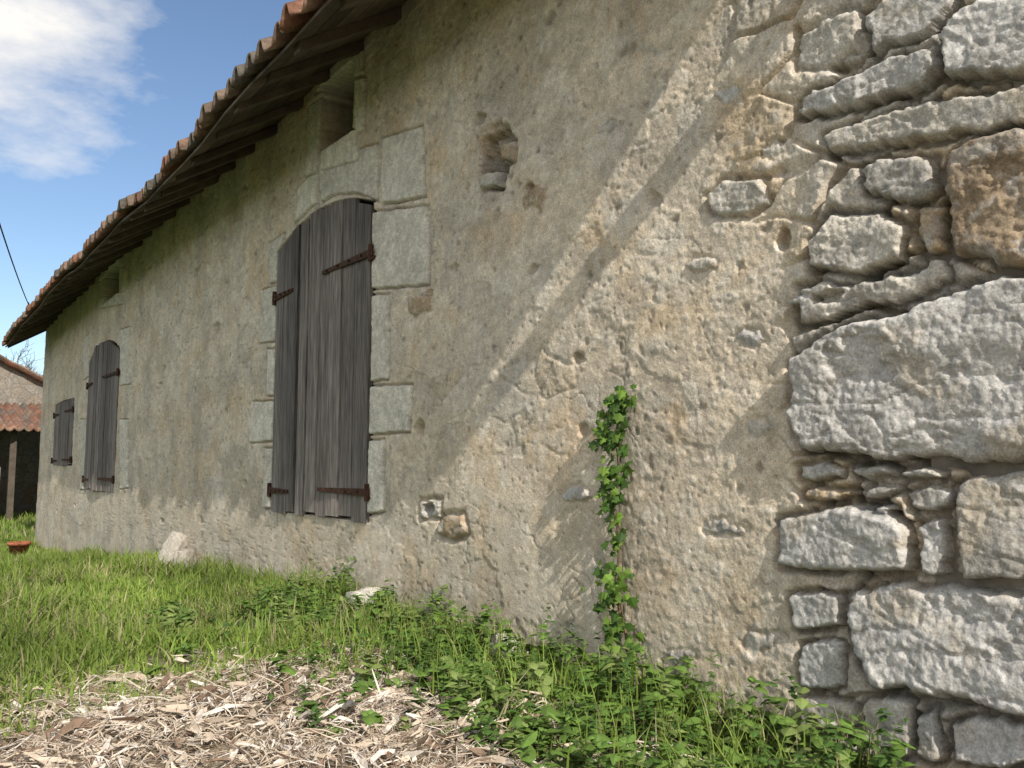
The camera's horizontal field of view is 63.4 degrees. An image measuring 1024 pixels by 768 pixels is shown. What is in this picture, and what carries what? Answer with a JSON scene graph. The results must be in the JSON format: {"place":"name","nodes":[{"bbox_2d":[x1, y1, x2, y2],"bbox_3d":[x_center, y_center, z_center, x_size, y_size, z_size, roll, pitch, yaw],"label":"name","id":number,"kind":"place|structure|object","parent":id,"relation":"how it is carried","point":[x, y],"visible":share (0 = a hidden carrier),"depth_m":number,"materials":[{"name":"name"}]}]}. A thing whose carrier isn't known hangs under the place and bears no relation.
{"place":"outdoors","nodes":[
{"label":"outdoors","id":0,"kind":"place"},
{"bbox_2d":[0,0,295,375],"label":"sky","id":1,"kind":"structure","parent":0,"point":[94,94],"materials":[{"name":"blue"}]},
{"bbox_2d":[0,508,503,743],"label":"grass","id":2,"kind":"structure","parent":0,"point":[90,624],"depth_m":4.12,"materials":[{"name":"green plant"}]},
{"bbox_2d":[0,513,888,767],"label":"ground","id":3,"kind":"structure","parent":0,"point":[215,747],"depth_m":2.50,"materials":[{"name":"soil"}]},
{"bbox_2d":[7,541,30,555],"bbox_3d":[-7.024,2.370,11.805,0.300,0.240,0.300,4,-7,-36],"label":"terracotta pot","id":4,"kind":"object","parent":3,"relation":"on","point":[20,546],"visible":0.62,"depth_m":11.71,"materials":[{"name":"ceramic"}]},
{"bbox_2d":[0,354,42,521],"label":"neighbouring shed","id":5,"kind":"structure","parent":3,"relation":"on","point":[21,390],"depth_m":24.06,"materials":[{"name":"tile"}]},
{"bbox_2d":[5,340,43,375],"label":"bare tree","id":6,"kind":"object","parent":3,"relation":"on","point":[24,356],"visible":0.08,"depth_m":40.59,"materials":[{"name":"brown plant"}]},
{"bbox_2d":[18,352,43,374],"bbox_3d":[-23.585,1.103,35.309,7.686,7.830,8.669,4,-7,-36],"label":"bare tree","id":7,"kind":"object","parent":3,"relation":"on","point":[30,367],"visible":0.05,"depth_m":35.35,"materials":[{"name":"brown plant"}]},
{"bbox_2d":[158,531,186,564],"bbox_3d":[-3.107,1.525,7.597,0.210,0.351,0.152,21,-10,20],"label":"loose stone","id":8,"kind":"object","parent":3,"relation":"on","point":[174,541],"visible":0.59,"depth_m":7.54,"materials":[{"name":"stone"}]},
{"bbox_2d":[173,548,196,567],"bbox_3d":[-2.871,1.536,7.272,0.143,0.192,0.212,-1,-6,11],"label":"loose stone","id":9,"kind":"object","parent":3,"relation":"on","point":[185,552],"visible":0.64,"depth_m":7.20,"materials":[{"name":"stone"}]},
{"bbox_2d":[345,587,382,609],"bbox_3d":[-0.802,1.164,4.476,0.201,0.127,0.316,-5,-16,-23],"label":"loose stone","id":10,"kind":"object","parent":3,"relation":"on","point":[366,590],"visible":0.34,"depth_m":4.37,"materials":[{"name":"stone"}]},
{"bbox_2d":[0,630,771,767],"bbox_3d":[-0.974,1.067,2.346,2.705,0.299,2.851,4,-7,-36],"label":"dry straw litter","id":11,"kind":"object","parent":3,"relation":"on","point":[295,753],"visible":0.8,"depth_m":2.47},
{"bbox_2d":[489,632,529,656],"bbox_3d":[-0.010,1.110,3.450,0.189,0.106,0.141,23,1,43],"label":"loose stone","id":12,"kind":"object","parent":3,"relation":"on","point":[496,641],"visible":0.23,"depth_m":3.43,"materials":[{"name":"stone"}]},
{"bbox_2d":[2,0,1023,767],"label":"stone barn","id":13,"kind":"structure","parent":3,"relation":"on","point":[402,294],"depth_m":3.23,"materials":[{"name":"stone"}]},
{"bbox_2d":[0,224,28,304],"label":"power line","id":14,"kind":"object","parent":13,"relation":"attached to","point":[12,262],"visible":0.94,"depth_m":11.51,"materials":[{"name":"black rubber"}]},
{"bbox_2d":[115,555,925,767],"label":"wall foot weeds","id":15,"kind":"object","parent":3,"relation":"on","point":[517,738],"depth_m":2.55,"materials":[{"name":"green plant"}]},
{"bbox_2d":[581,384,645,689],"bbox_3d":[0.367,0.574,3.067,0.101,1.136,0.284,4,-7,-36],"label":"ivy plant","id":16,"kind":"object","parent":3,"relation":"on","point":[613,414],"visible":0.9,"depth_m":3.05,"materials":[{"name":"green plant"}]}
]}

